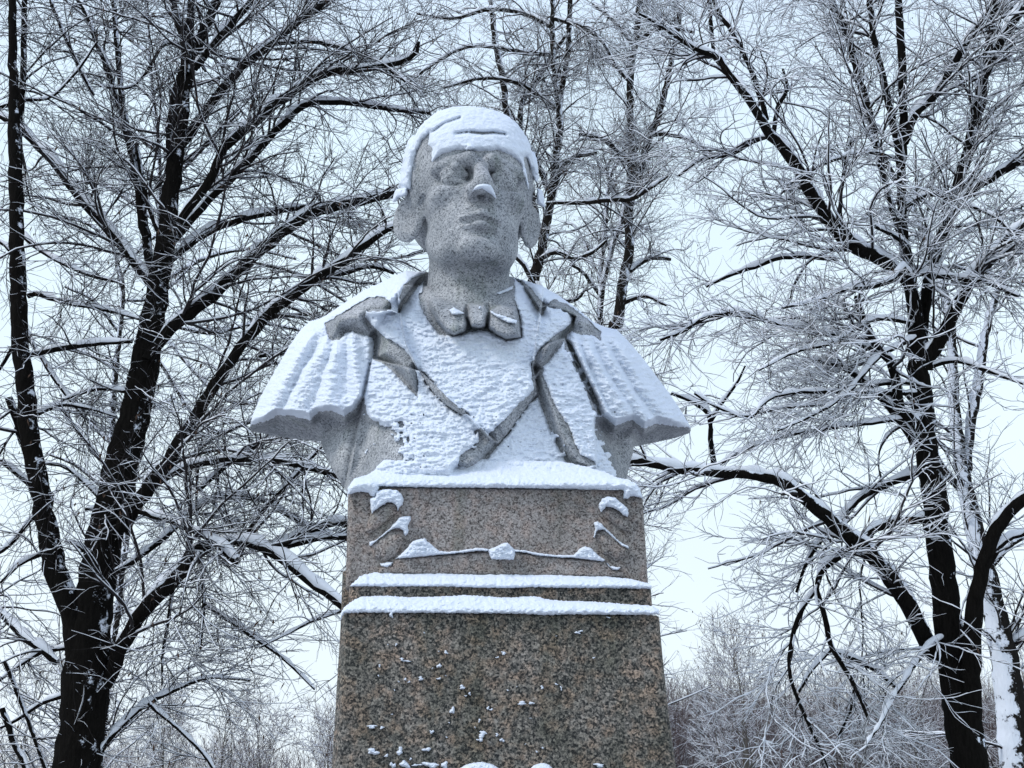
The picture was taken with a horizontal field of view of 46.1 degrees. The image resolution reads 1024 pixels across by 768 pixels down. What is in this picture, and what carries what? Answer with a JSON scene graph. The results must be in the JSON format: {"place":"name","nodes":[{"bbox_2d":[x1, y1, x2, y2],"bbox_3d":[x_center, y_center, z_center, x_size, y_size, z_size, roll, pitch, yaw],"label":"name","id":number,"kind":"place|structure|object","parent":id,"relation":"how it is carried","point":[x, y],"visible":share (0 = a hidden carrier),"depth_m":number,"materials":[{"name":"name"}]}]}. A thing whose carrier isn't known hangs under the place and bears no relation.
{"place":"outdoors","nodes":[
{"label":"outdoors","id":0,"kind":"place"},
{"bbox_2d":[0,0,1023,767],"label":"sky","id":1,"kind":"structure","parent":0,"point":[692,593],"materials":[{"name":"white"}]},
{"bbox_3d":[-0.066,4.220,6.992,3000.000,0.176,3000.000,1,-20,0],"label":"ground","id":2,"kind":"structure","parent":0,"visible":0},
{"bbox_2d":[0,622,64,767],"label":"bare tree","id":3,"kind":"object","parent":2,"relation":"on","point":[8,754],"visible":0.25,"depth_m":25.29,"materials":[{"name":"grey plant"}]},
{"bbox_2d":[0,115,233,767],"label":"snowy sapling","id":4,"kind":"object","parent":2,"relation":"on","point":[116,377],"visible":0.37,"depth_m":15.78,"materials":[{"name":"white plant"}]},
{"bbox_2d":[0,0,311,767],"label":"snowy sapling","id":5,"kind":"object","parent":2,"relation":"on","point":[123,550],"visible":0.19,"depth_m":17.75,"materials":[{"name":"white plant"}]},
{"bbox_2d":[120,669,207,767],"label":"bare tree","id":6,"kind":"object","parent":2,"relation":"on","point":[177,734],"visible":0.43,"depth_m":28.46,"materials":[{"name":"grey plant"}]},
{"bbox_2d":[162,672,277,767],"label":"bare tree","id":7,"kind":"object","parent":2,"relation":"on","point":[215,751],"visible":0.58,"depth_m":27.06,"materials":[{"name":"grey plant"}]},
{"bbox_2d":[204,673,336,767],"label":"bare tree","id":8,"kind":"object","parent":2,"relation":"on","point":[299,742],"visible":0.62,"depth_m":24.57,"materials":[{"name":"grey plant"}]},
{"bbox_2d":[0,0,554,767],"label":"linden tree","id":9,"kind":"object","parent":2,"relation":"on","point":[94,658],"visible":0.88,"depth_m":10.11,"materials":[{"name":"black plant"}]},
{"bbox_2d":[286,693,335,767],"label":"bare tree","id":10,"kind":"object","parent":2,"relation":"on","point":[318,719],"visible":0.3,"depth_m":30.44,"materials":[{"name":"grey plant"}]},
{"bbox_2d":[332,459,675,767],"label":"granite pedestal","id":11,"kind":"object","parent":2,"relation":"on","point":[499,628],"visible":0.97,"depth_m":3.16,"materials":[{"name":"stone"}]},
{"bbox_2d":[249,106,690,496],"bbox_3d":[-0.142,-0.244,4.061,1.574,1.494,0.866,1,-20,0],"label":"stone bust","id":12,"kind":"object","parent":11,"relation":"on","point":[466,351],"visible":0.99,"depth_m":3.83,"materials":[{"name":"grey stone"}]},
{"bbox_2d":[0,658,1021,767],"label":"distant wood","id":13,"kind":"object","parent":2,"relation":"on","point":[680,751],"visible":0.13,"depth_m":36.91,"materials":[{"name":"grey plant"}]},
{"bbox_2d":[366,0,696,316],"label":"slender tree","id":14,"kind":"object","parent":2,"relation":"on","point":[525,89],"visible":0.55,"depth_m":16.95,"materials":[{"name":"grey plant"}]},
{"bbox_2d":[532,74,690,576],"bbox_3d":[1.481,1.179,19.133,3.014,14.036,3.490,1,-20,0],"label":"slender tree","id":15,"kind":"object","parent":2,"relation":"on","point":[601,295],"visible":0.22,"depth_m":20.52,"materials":[{"name":"grey plant"}]},
{"bbox_2d":[533,0,763,767],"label":"slender tree","id":16,"kind":"object","parent":2,"relation":"on","point":[629,105],"visible":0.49,"depth_m":19.15,"materials":[{"name":"grey plant"}]},
{"bbox_2d":[667,633,760,767],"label":"bare tree","id":17,"kind":"object","parent":2,"relation":"on","point":[698,683],"visible":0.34,"depth_m":36.49,"materials":[{"name":"grey plant"}]},
{"bbox_2d":[676,688,775,767],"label":"bare tree","id":18,"kind":"object","parent":2,"relation":"on","point":[705,758],"visible":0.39,"depth_m":26.31,"materials":[{"name":"black plant"}]},
{"bbox_2d":[677,595,833,767],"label":"bare tree","id":19,"kind":"object","parent":2,"relation":"on","point":[745,741],"visible":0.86,"depth_m":23.49,"materials":[{"name":"grey plant"}]},
{"bbox_2d":[745,643,823,767],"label":"bare tree","id":20,"kind":"object","parent":2,"relation":"on","point":[783,696],"visible":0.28,"depth_m":33.94,"materials":[{"name":"grey plant"}]},
{"bbox_2d":[584,0,1023,767],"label":"linden tree","id":21,"kind":"object","parent":2,"relation":"on","point":[950,650],"visible":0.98,"depth_m":11.24,"materials":[{"name":"black plant"}]},
{"bbox_2d":[777,693,843,767],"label":"bare tree","id":22,"kind":"object","parent":2,"relation":"on","point":[805,753],"visible":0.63,"depth_m":24.77,"materials":[{"name":"black plant"}]},
{"bbox_2d":[773,643,886,767],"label":"bare tree","id":23,"kind":"object","parent":2,"relation":"on","point":[831,685],"visible":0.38,"depth_m":28.64,"materials":[{"name":"grey plant"}]},
{"bbox_2d":[822,701,907,767],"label":"bare tree","id":24,"kind":"object","parent":2,"relation":"on","point":[857,758],"visible":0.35,"depth_m":26.90,"materials":[{"name":"black plant"}]},
{"bbox_2d":[833,609,949,767],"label":"bare tree","id":25,"kind":"object","parent":2,"relation":"on","point":[914,682],"visible":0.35,"depth_m":31.35,"materials":[{"name":"grey plant"}]},
{"bbox_2d":[769,0,1023,767],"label":"leaning tree","id":26,"kind":"object","parent":2,"relation":"on","point":[1008,684],"visible":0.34,"depth_m":13.54,"materials":[{"name":"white plant"}]},
{"bbox_2d":[856,652,947,767],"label":"bare tree","id":27,"kind":"object","parent":2,"relation":"on","point":[918,682],"visible":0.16,"depth_m":35.15,"materials":[{"name":"grey plant"}]},
{"bbox_2d":[861,688,949,767],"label":"bare tree","id":28,"kind":"object","parent":2,"relation":"on","point":[914,750],"visible":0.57,"depth_m":25.92,"materials":[{"name":"black plant"}]},
{"bbox_2d":[913,618,993,764],"bbox_3d":[14.564,11.203,38.565,3.533,8.464,3.281,1,-20,0],"label":"bare tree","id":29,"kind":"object","parent":2,"relation":"on","point":[941,696],"visible":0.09,"depth_m":38.88,"materials":[{"name":"grey plant"}]},
{"bbox_2d":[980,610,1023,767],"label":"bare tree","id":30,"kind":"object","parent":2,"relation":"on","point":[989,710],"visible":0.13,"depth_m":33.21,"materials":[{"name":"grey plant"}]}
]}

